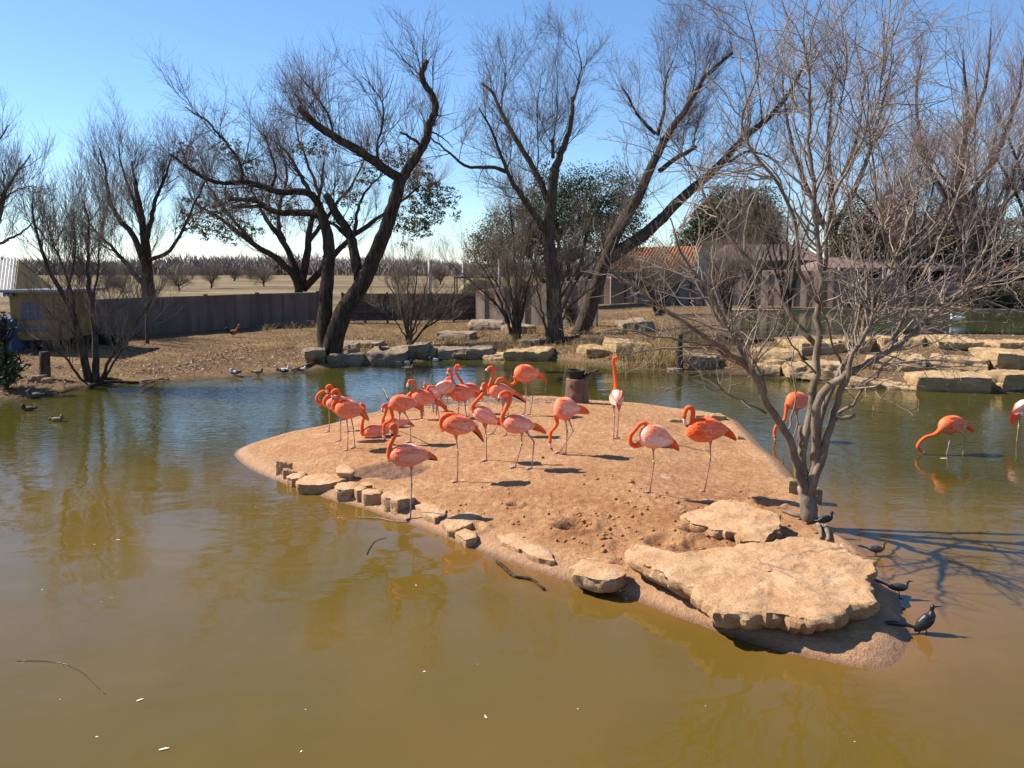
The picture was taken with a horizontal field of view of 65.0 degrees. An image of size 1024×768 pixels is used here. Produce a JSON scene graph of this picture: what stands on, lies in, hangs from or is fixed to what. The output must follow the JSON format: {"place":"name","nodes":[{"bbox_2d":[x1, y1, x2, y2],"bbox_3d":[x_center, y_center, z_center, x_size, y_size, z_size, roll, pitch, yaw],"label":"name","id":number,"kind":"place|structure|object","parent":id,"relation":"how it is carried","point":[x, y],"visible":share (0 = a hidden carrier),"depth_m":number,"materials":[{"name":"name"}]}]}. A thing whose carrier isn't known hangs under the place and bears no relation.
{"place":"outdoors","nodes":[
{"label":"outdoors","id":0,"kind":"place"},
{"bbox_2d":[0,359,1023,767],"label":"pond water","id":1,"kind":"structure","parent":0,"point":[218,605],"depth_m":6.93,"materials":[{"name":"liquid"}]},
{"bbox_2d":[576,344,606,357],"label":"rock","id":2,"kind":"object","parent":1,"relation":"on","point":[591,350],"visible":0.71,"depth_m":25.27,"materials":[{"name":"beige stone"}]},
{"bbox_2d":[754,363,781,376],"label":"rock","id":3,"kind":"object","parent":1,"relation":"in","point":[775,370],"visible":0.64,"depth_m":21.90,"materials":[{"name":"beige stone"}]},
{"bbox_2d":[773,391,807,439],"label":"flamingo","id":4,"kind":"object","parent":1,"relation":"on","point":[801,400],"visible":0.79,"depth_m":13.84},
{"bbox_2d":[916,415,974,453],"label":"flamingo","id":5,"kind":"object","parent":1,"relation":"on","point":[951,425],"visible":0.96,"depth_m":12.86},
{"bbox_2d":[979,369,1023,390],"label":"rock","id":6,"kind":"object","parent":1,"relation":"in","point":[1005,380],"visible":0.81,"depth_m":19.32,"materials":[{"name":"beige stone"}]},
{"bbox_2d":[1010,399,1023,440],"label":"flamingo","id":7,"kind":"object","parent":1,"relation":"on","point":[1017,411],"visible":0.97,"depth_m":13.85},
{"bbox_2d":[0,274,1023,400],"bbox_3d":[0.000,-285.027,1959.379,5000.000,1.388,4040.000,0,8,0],"label":"bank ground","id":8,"kind":"structure","parent":0,"point":[284,284],"depth_m":26.93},
{"bbox_2d":[0,311,31,389],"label":"green shrub","id":9,"kind":"object","parent":8,"relation":"on","point":[11,369],"visible":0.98,"depth_m":18.91,"materials":[{"name":"green plant"}]},
{"bbox_2d":[0,88,63,244],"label":"bare tree","id":10,"kind":"object","parent":8,"relation":"on","point":[4,195],"visible":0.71,"depth_m":29.29,"materials":[{"name":"brown plant"}]},
{"bbox_2d":[39,351,50,376],"bbox_3d":[-11.823,-0.422,20.332,0.289,0.796,0.275,0,8,0],"label":"dead trunk","id":11,"kind":"object","parent":8,"relation":"on","point":[44,363],"visible":0.73,"depth_m":20.22,"materials":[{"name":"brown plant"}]},
{"bbox_2d":[0,258,126,351],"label":"painted shed","id":12,"kind":"structure","parent":8,"relation":"on","point":[20,341],"depth_m":24.68,"materials":[{"name":"paint"}]},
{"bbox_2d":[0,114,188,381],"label":"shore tree","id":13,"kind":"object","parent":8,"relation":"on","point":[75,248],"visible":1,"depth_m":19.80,"materials":[{"name":"brown plant"}]},
{"bbox_2d":[57,80,238,296],"bbox_3d":[-17.231,-8.759,38.150,9.673,11.430,5.859,0,8,0],"label":"bare tree","id":14,"kind":"object","parent":8,"relation":"on","point":[145,230],"visible":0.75,"depth_m":38.23,"materials":[{"name":"brown plant"}]},
{"bbox_2d":[16,332,321,382],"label":"short grass","id":15,"kind":"structure","parent":8,"relation":"on","point":[172,357],"depth_m":24.33,"materials":[{"name":"plant"}]},
{"bbox_2d":[154,261,198,290],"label":"tree","id":16,"kind":"object","parent":8,"relation":"on","point":[179,275],"visible":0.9,"depth_m":88.41,"materials":[{"name":"brown plant"}]},
{"bbox_2d":[41,291,318,343],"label":"concrete wall","id":17,"kind":"structure","parent":8,"relation":"on","point":[205,312],"depth_m":32.01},
{"bbox_2d":[191,256,227,287],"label":"tree","id":18,"kind":"object","parent":8,"relation":"on","point":[209,274],"visible":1,"depth_m":98.51,"materials":[{"name":"brown plant"}]},
{"bbox_2d":[244,261,278,285],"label":"tree","id":19,"kind":"object","parent":8,"relation":"on","point":[262,277],"visible":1,"depth_m":108.88,"materials":[{"name":"brown plant"}]},
{"bbox_2d":[124,1,497,360],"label":"willow tree","id":20,"kind":"object","parent":8,"relation":"on","point":[332,327],"visible":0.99,"depth_m":23.64,"materials":[{"name":"brown plant"}]},
{"bbox_2d":[302,347,326,363],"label":"rock","id":21,"kind":"object","parent":8,"relation":"on","point":[310,354],"visible":0.82,"depth_m":23.99,"materials":[{"name":"grey stone"}]},
{"bbox_2d":[170,44,462,292],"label":"mistletoe tree","id":22,"kind":"object","parent":8,"relation":"on","point":[301,283],"visible":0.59,"depth_m":40.04,"materials":[{"name":"brown plant"}]},
{"bbox_2d":[340,352,365,365],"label":"rock","id":23,"kind":"object","parent":8,"relation":"on","point":[353,359],"visible":0.83,"depth_m":24.44,"materials":[{"name":"grey stone"}]},
{"bbox_2d":[364,345,409,363],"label":"rock","id":24,"kind":"object","parent":8,"relation":"on","point":[394,355],"visible":0.62,"depth_m":24.98,"materials":[{"name":"grey stone"}]},
{"bbox_2d":[341,292,475,323],"bbox_3d":[-4.618,-3.420,36.236,6.098,1.432,0.200,0,8,-1],"label":"board fence","id":25,"kind":"object","parent":8,"relation":"on","point":[365,311],"visible":0.45,"depth_m":36.26,"materials":[{"name":"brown wood"}]},
{"bbox_2d":[408,342,431,358],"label":"rock","id":26,"kind":"object","parent":8,"relation":"on","point":[418,350],"visible":0.8,"depth_m":25.75,"materials":[{"name":"grey stone"}]},
{"bbox_2d":[361,224,483,344],"bbox_3d":[-3.192,-3.459,28.037,4.900,4.414,2.244,0,8,0],"label":"bare shrub","id":27,"kind":"object","parent":8,"relation":"on","point":[404,287],"visible":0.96,"depth_m":28.06,"materials":[{"name":"brown plant"}]},
{"bbox_2d":[0,249,845,276],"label":"wood","id":28,"kind":"object","parent":8,"relation":"on","point":[342,266],"visible":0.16,"depth_m":235.01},
{"bbox_2d":[436,330,476,340],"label":"rock","id":29,"kind":"object","parent":8,"relation":"on","point":[454,333],"visible":0.71,"depth_m":29.62,"materials":[{"name":"grey stone"}]},
{"bbox_2d":[436,345,494,358],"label":"rock","id":30,"kind":"object","parent":8,"relation":"on","point":[474,352],"visible":0.77,"depth_m":26.08,"materials":[{"name":"grey stone"}]},
{"bbox_2d":[468,319,504,330],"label":"rock","id":31,"kind":"object","parent":8,"relation":"on","point":[479,324],"visible":0.81,"depth_m":32.54,"materials":[{"name":"grey stone"}]},
{"bbox_2d":[421,154,557,340],"bbox_3d":[-0.866,-4.839,28.264,5.231,6.742,3.592,0,8,0],"label":"bare shrub","id":32,"kind":"object","parent":8,"relation":"on","point":[518,309],"visible":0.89,"depth_m":28.14,"materials":[{"name":"brown plant"}]},
{"bbox_2d":[387,0,627,343],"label":"bare tree","id":33,"kind":"object","parent":8,"relation":"on","point":[549,195],"visible":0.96,"depth_m":26.90,"materials":[{"name":"brown plant"}]},
{"bbox_2d":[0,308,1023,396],"bbox_3d":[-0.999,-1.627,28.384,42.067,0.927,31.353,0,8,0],"label":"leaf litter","id":34,"kind":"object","parent":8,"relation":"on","point":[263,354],"visible":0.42,"depth_m":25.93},
{"bbox_2d":[257,318,789,367],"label":"dry grass","id":35,"kind":"structure","parent":8,"relation":"on","point":[432,329],"depth_m":28.84,"materials":[{"name":"plant"}]},
{"bbox_2d":[503,346,554,360],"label":"rock","id":36,"kind":"object","parent":8,"relation":"on","point":[539,353],"visible":0.77,"depth_m":25.67,"materials":[{"name":"beige stone"}]},
{"bbox_2d":[476,279,597,326],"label":"concrete wall","id":37,"kind":"structure","parent":8,"relation":"on","point":[530,317],"depth_m":33.77,"materials":[{"name":"grey concrete"}]},
{"bbox_2d":[450,154,658,284],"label":"evergreen tree","id":38,"kind":"object","parent":8,"relation":"on","point":[561,204],"visible":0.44,"depth_m":44.49,"materials":[{"name":"green plant"}]},
{"bbox_2d":[521,174,637,342],"bbox_3d":[2.364,-4.375,27.897,4.382,5.974,2.644,-2,9,-11],"label":"bare shrub","id":39,"kind":"object","parent":8,"relation":"on","point":[565,251],"visible":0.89,"depth_m":27.95,"materials":[{"name":"brown plant"}]},
{"bbox_2d":[602,337,653,358],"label":"rock","id":40,"kind":"object","parent":8,"relation":"on","point":[610,348],"visible":0.47,"depth_m":24.48,"materials":[{"name":"beige stone"}]},
{"bbox_2d":[615,317,654,334],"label":"rock","id":41,"kind":"object","parent":8,"relation":"on","point":[622,324],"visible":0.59,"depth_m":29.70,"materials":[{"name":"grey stone"}]},
{"bbox_2d":[585,230,732,315],"bbox_3d":[6.137,-4.846,35.052,6.814,3.958,3.949,0,8,0],"label":"bare shrub","id":42,"kind":"object","parent":8,"relation":"on","point":[648,279],"visible":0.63,"depth_m":35.43,"materials":[{"name":"brown plant"}]},
{"bbox_2d":[608,245,718,303],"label":"tiled building","id":43,"kind":"structure","parent":8,"relation":"on","point":[615,287],"depth_m":47.16,"materials":[{"name":"orange tile"}]},
{"bbox_2d":[598,314,732,368],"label":"tall dry grass","id":44,"kind":"structure","parent":8,"relation":"on","point":[664,343],"depth_m":24.35,"materials":[{"name":"plant"}]},
{"bbox_2d":[687,353,719,369],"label":"rock","id":45,"kind":"object","parent":8,"relation":"on","point":[703,363],"visible":0.62,"depth_m":23.08,"materials":[{"name":"grey stone"}]},
{"bbox_2d":[570,0,870,334],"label":"leaning tree","id":46,"kind":"object","parent":8,"relation":"on","point":[583,322],"visible":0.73,"depth_m":28.53,"materials":[{"name":"brown plant"}]},
{"bbox_2d":[684,227,773,313],"bbox_3d":[9.856,-5.506,37.809,4.418,4.612,3.618,-6,10,-37],"label":"bare shrub","id":47,"kind":"object","parent":8,"relation":"on","point":[738,267],"visible":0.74,"depth_m":37.82,"materials":[{"name":"brown plant"}]},
{"bbox_2d":[669,179,790,252],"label":"evergreen tree","id":48,"kind":"object","parent":8,"relation":"on","point":[693,230],"visible":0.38,"depth_m":59.56,"materials":[{"name":"green plant"}]},
{"bbox_2d":[711,180,805,308],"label":"bare shrub","id":49,"kind":"object","parent":8,"relation":"on","point":[748,238],"visible":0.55,"depth_m":40.32,"materials":[{"name":"brown plant"}]},
{"bbox_2d":[707,244,823,271],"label":"house","id":50,"kind":"structure","parent":8,"relation":"on","point":[807,259],"depth_m":53.85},
{"bbox_2d":[752,346,802,361],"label":"rock","id":51,"kind":"object","parent":8,"relation":"on","point":[784,352],"visible":0.48,"depth_m":23.06,"materials":[{"name":"beige stone"}]},
{"bbox_2d":[723,153,864,308],"bbox_3d":[13.796,-7.811,39.846,6.479,8.243,4.619,0,8,0],"label":"bare shrub","id":52,"kind":"object","parent":8,"relation":"on","point":[789,293],"visible":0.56,"depth_m":39.98,"materials":[{"name":"brown plant"}]},
{"bbox_2d":[772,335,844,354],"bbox_3d":[8.993,-1.159,24.217,1.740,0.502,2.262,0,8,0],"label":"rock","id":53,"kind":"object","parent":8,"relation":"on","point":[804,342],"visible":0.45,"depth_m":23.20,"materials":[{"name":"beige stone"}]},
{"bbox_2d":[599,270,1023,307],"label":"concrete wall","id":54,"kind":"structure","parent":8,"relation":"on","point":[800,299],"depth_m":42.90,"materials":[{"name":"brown concrete"}]},
{"bbox_2d":[782,359,846,380],"bbox_3d":[8.171,-0.367,21.728,1.662,0.527,1.477,2,8,10],"label":"rock","id":55,"kind":"object","parent":8,"relation":"on","point":[807,372],"visible":0.63,"depth_m":21.25,"materials":[{"name":"beige stone"}]},
{"bbox_2d":[753,1,950,256],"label":"bare tree","id":56,"kind":"object","parent":8,"relation":"on","point":[797,163],"visible":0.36,"depth_m":50.52,"materials":[{"name":"brown plant"}]},
{"bbox_2d":[839,375,916,390],"bbox_3d":[9.462,0.009,20.958,2.031,0.595,2.355,4,9,25],"label":"rock","id":57,"kind":"object","parent":8,"relation":"on","point":[883,385],"visible":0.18,"depth_m":20.02,"materials":[{"name":"beige stone"}]},
{"bbox_2d":[732,309,1023,310],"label":"pond ledge","id":58,"kind":"object","parent":8,"relation":"on","point":[876,310],"visible":0.29,"depth_m":39.96,"materials":[{"name":"beige stone"}]},
{"bbox_2d":[822,181,941,258],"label":"pine tree","id":59,"kind":"object","parent":8,"relation":"on","point":[844,241],"visible":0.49,"depth_m":48.76,"materials":[{"name":"green plant"}]},
{"bbox_2d":[865,352,926,371],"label":"rock","id":60,"kind":"object","parent":8,"relation":"on","point":[911,358],"visible":0.49,"depth_m":21.21,"materials":[{"name":"beige stone"}]},
{"bbox_2d":[831,103,984,307],"bbox_3d":[19.511,-9.029,40.060,9.214,10.632,5.702,0,8,0],"label":"bare tree","id":61,"kind":"object","parent":8,"relation":"on","point":[915,220],"visible":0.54,"depth_m":39.95,"materials":[{"name":"brown plant"}]},
{"bbox_2d":[796,257,1023,287],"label":"open shelter","id":62,"kind":"object","parent":8,"relation":"on","point":[933,275],"visible":0.14,"depth_m":47.37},
{"bbox_2d":[903,370,992,392],"bbox_3d":[10.734,-0.041,19.921,1.756,0.529,1.460,2,9,15],"label":"rock","id":63,"kind":"object","parent":8,"relation":"on","point":[968,383],"visible":0.8,"depth_m":19.34,"materials":[{"name":"beige stone"}]},
{"bbox_2d":[920,334,983,349],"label":"rock","id":64,"kind":"object","parent":8,"relation":"on","point":[940,344],"visible":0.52,"depth_m":22.55,"materials":[{"name":"beige stone"}]},
{"bbox_2d":[881,193,1023,275],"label":"pine tree","id":65,"kind":"object","parent":8,"relation":"on","point":[1008,254],"visible":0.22,"depth_m":47.49,"materials":[{"name":"green plant"}]},
{"bbox_2d":[893,68,1023,307],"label":"bare tree","id":66,"kind":"object","parent":8,"relation":"on","point":[974,243],"visible":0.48,"depth_m":40.06,"materials":[{"name":"brown plant"}]},
{"bbox_2d":[893,0,1023,255],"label":"bare tree","id":67,"kind":"object","parent":8,"relation":"on","point":[982,75],"visible":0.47,"depth_m":52.05,"materials":[{"name":"brown plant"}]},
{"bbox_2d":[928,353,989,372],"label":"rock","id":68,"kind":"object","parent":8,"relation":"on","point":[985,365],"visible":0.57,"depth_m":21.01,"materials":[{"name":"beige stone"}]},
{"bbox_2d":[959,280,1023,308],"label":"evergreen shrub","id":69,"kind":"object","parent":8,"relation":"on","point":[1006,299],"visible":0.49,"depth_m":41.00,"materials":[{"name":"green plant"}]},
{"bbox_2d":[968,59,1023,240],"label":"bare tree","id":70,"kind":"object","parent":8,"relation":"on","point":[996,112],"visible":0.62,"depth_m":39.72,"materials":[{"name":"brown plant"}]},
{"bbox_2d":[968,347,1023,368],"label":"rock","id":71,"kind":"object","parent":8,"relation":"on","point":[1009,358],"visible":0.83,"depth_m":20.84,"materials":[{"name":"beige stone"}]},
{"bbox_2d":[977,339,1023,348],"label":"rock","id":72,"kind":"object","parent":8,"relation":"on","point":[1009,343],"visible":0.76,"depth_m":22.43,"materials":[{"name":"beige stone"}]},
{"bbox_2d":[0,0,1023,264],"label":"sky","id":73,"kind":"structure","parent":0,"point":[55,55],"materials":[{"name":"blue"}]},
{"bbox_2d":[234,396,910,667],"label":"island","id":74,"kind":"structure","parent":0,"point":[875,640],"depth_m":10.44,"materials":[{"name":"soil"}]},
{"bbox_2d":[295,473,346,493],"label":"flat rock","id":75,"kind":"object","parent":74,"relation":"on","point":[316,483],"visible":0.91,"depth_m":10.72,"materials":[{"name":"stone"}]},
{"bbox_2d":[322,384,351,441],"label":"flamingo","id":76,"kind":"object","parent":74,"relation":"on","point":[327,401],"visible":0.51,"depth_m":12.89},
{"bbox_2d":[336,465,354,480],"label":"flat rock","id":77,"kind":"object","parent":74,"relation":"on","point":[345,471],"visible":0.84,"depth_m":10.97,"materials":[{"name":"stone"}]},
{"bbox_2d":[334,482,358,501],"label":"flat rock","id":78,"kind":"object","parent":74,"relation":"on","point":[343,491],"visible":0.89,"depth_m":10.33,"materials":[{"name":"stone"}]},
{"bbox_2d":[331,388,369,450],"bbox_3d":[-2.494,0.547,12.412,0.582,0.972,0.266,0,8,0],"label":"flamingo","id":79,"kind":"object","parent":74,"relation":"on","point":[346,409],"visible":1,"depth_m":12.33},
{"bbox_2d":[361,488,382,505],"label":"flat rock","id":80,"kind":"object","parent":74,"relation":"on","point":[369,497],"visible":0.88,"depth_m":10.07,"materials":[{"name":"stone"}]},
{"bbox_2d":[360,403,398,437],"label":"flamingo","id":81,"kind":"object","parent":74,"relation":"on","point":[373,431],"visible":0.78,"depth_m":13.03},
{"bbox_2d":[381,490,414,514],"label":"flat rock","id":82,"kind":"object","parent":74,"relation":"on","point":[394,502],"visible":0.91,"depth_m":9.80,"materials":[{"name":"stone"}]},
{"bbox_2d":[382,394,423,442],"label":"flamingo","id":83,"kind":"object","parent":74,"relation":"on","point":[400,403],"visible":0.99,"depth_m":12.47},
{"bbox_2d":[386,423,437,519],"bbox_3d":[-1.175,1.028,9.457,0.600,1.159,0.240,0,8,0],"label":"flamingo","id":84,"kind":"object","parent":74,"relation":"on","point":[407,455],"visible":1,"depth_m":9.36},
{"bbox_2d":[404,379,443,419],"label":"flamingo","id":85,"kind":"object","parent":74,"relation":"on","point":[422,397],"visible":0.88,"depth_m":14.44},
{"bbox_2d":[414,502,446,524],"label":"flat rock","id":86,"kind":"object","parent":74,"relation":"on","point":[434,514],"visible":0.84,"depth_m":9.49,"materials":[{"name":"stone"}]},
{"bbox_2d":[429,368,455,418],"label":"flamingo","id":87,"kind":"object","parent":74,"relation":"on","point":[444,387],"visible":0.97,"depth_m":14.48},
{"bbox_2d":[439,412,483,482],"bbox_3d":[-0.665,0.837,10.616,0.596,0.944,0.234,0,8,0],"label":"flamingo","id":88,"kind":"object","parent":74,"relation":"on","point":[455,424],"visible":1,"depth_m":10.52},
{"bbox_2d":[442,512,480,537],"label":"flat rock","id":89,"kind":"object","parent":74,"relation":"on","point":[452,525],"visible":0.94,"depth_m":9.12,"materials":[{"name":"stone"}]},
{"bbox_2d":[445,377,482,415],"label":"flamingo","id":90,"kind":"object","parent":74,"relation":"on","point":[461,392],"visible":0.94,"depth_m":14.53},
{"bbox_2d":[455,528,477,547],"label":"flat rock","id":91,"kind":"object","parent":74,"relation":"on","point":[466,538],"visible":0.98,"depth_m":8.72,"materials":[{"name":"stone"}]},
{"bbox_2d":[470,382,500,460],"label":"flamingo","id":92,"kind":"object","parent":74,"relation":"on","point":[484,416],"visible":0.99,"depth_m":11.30},
{"bbox_2d":[368,396,606,417],"bbox_3d":[-0.239,0.383,16.881,5.256,0.257,2.861,0,8,0],"label":"twig debris","id":93,"kind":"object","parent":74,"relation":"on","point":[493,400],"visible":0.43,"depth_m":16.77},
{"bbox_2d":[485,366,525,435],"bbox_3d":[-0.102,0.273,13.054,0.666,1.149,0.232,1,8,7],"label":"flamingo","id":94,"kind":"object","parent":74,"relation":"on","point":[494,390],"visible":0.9,"depth_m":12.99},
{"bbox_2d":[495,364,546,414],"bbox_3d":[0.166,0.101,14.851,0.971,0.940,0.289,0,8,0],"label":"flamingo","id":95,"kind":"object","parent":74,"relation":"on","point":[525,373],"visible":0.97,"depth_m":14.75},
{"bbox_2d":[498,390,546,468],"bbox_3d":[0.140,0.625,10.990,0.665,1.094,0.234,0,8,0],"label":"flamingo","id":96,"kind":"object","parent":74,"relation":"on","point":[517,424],"visible":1,"depth_m":10.92},
{"bbox_2d":[497,532,554,565],"bbox_3d":[0.158,1.745,8.386,0.306,0.148,0.977,-6,10,-34],"label":"flat rock","id":97,"kind":"object","parent":74,"relation":"on","point":[532,551],"visible":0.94,"depth_m":8.31,"materials":[{"name":"stone"}]},
{"bbox_2d":[264,400,818,558],"bbox_3d":[1.260,0.967,12.981,10.894,0.281,8.122,8,11,43],"label":"soil grit","id":98,"kind":"object","parent":74,"relation":"on","point":[542,465],"visible":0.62,"depth_m":11.94,"materials":[{"name":"stone"}]},
{"bbox_2d":[548,397,589,454],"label":"flamingo","id":99,"kind":"object","parent":74,"relation":"on","point":[565,409],"visible":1,"depth_m":11.65},
{"bbox_2d":[565,377,588,402],"bbox_3d":[1.376,0.159,17.050,0.542,0.558,0.544,0,8,0],"label":"tree stump","id":100,"kind":"object","parent":74,"relation":"on","point":[576,391],"visible":0.85,"depth_m":16.85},
{"bbox_2d":[568,559,626,592],"bbox_3d":[0.802,1.794,7.519,0.526,0.173,0.445,5,10,30],"label":"flat rock","id":101,"kind":"object","parent":74,"relation":"on","point":[596,576],"visible":1,"depth_m":7.39,"materials":[{"name":"stone"}]},
{"bbox_2d":[609,356,623,438],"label":"flamingo","id":102,"kind":"object","parent":74,"relation":"on","point":[616,395],"visible":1,"depth_m":12.74},
{"bbox_2d":[434,455,818,560],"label":"soil clods","id":103,"kind":"object","parent":74,"relation":"on","point":[603,534],"visible":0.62,"depth_m":9.03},
{"bbox_2d":[628,421,679,492],"bbox_3d":[1.732,0.895,9.843,0.634,0.896,0.267,0,8,0],"label":"flamingo","id":104,"kind":"object","parent":74,"relation":"on","point":[653,437],"visible":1,"depth_m":9.75},
{"bbox_2d":[682,405,736,491],"bbox_3d":[2.475,0.814,10.118,0.700,1.116,0.276,0,8,0],"label":"flamingo","id":105,"kind":"object","parent":74,"relation":"on","point":[705,429],"visible":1,"depth_m":10.01},
{"bbox_2d":[680,499,781,544],"bbox_3d":[2.471,1.528,8.723,1.110,0.188,1.224,-6,10,-35],"label":"flat rock","id":106,"kind":"object","parent":74,"relation":"on","point":[738,522],"visible":0.96,"depth_m":8.59,"materials":[{"name":"stone"}]},
{"bbox_2d":[624,537,879,633],"bbox_3d":[2.219,1.762,7.139,2.313,0.262,1.826,0,8,0],"label":"flat rock","id":107,"kind":"object","parent":74,"relation":"on","point":[829,587],"visible":1,"depth_m":6.96,"materials":[{"name":"stone"}]},
{"bbox_2d":[550,0,1023,521],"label":"pale tree","id":108,"kind":"object","parent":74,"relation":"on","point":[818,403],"visible":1,"depth_m":8.70,"materials":[{"name":"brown plant"}]},
{"bbox_2d":[885,604,942,632],"bbox_3d":[3.304,1.957,6.619,0.465,0.294,0.090,0,8,0],"label":"grackle","id":109,"kind":"object","parent":74,"relation":"on","point":[925,621],"visible":0.96,"depth_m":6.60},
{"bbox_2d":[722,311,1023,338],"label":"pond water","id":110,"kind":"structure","parent":0,"point":[979,327],"depth_m":31.62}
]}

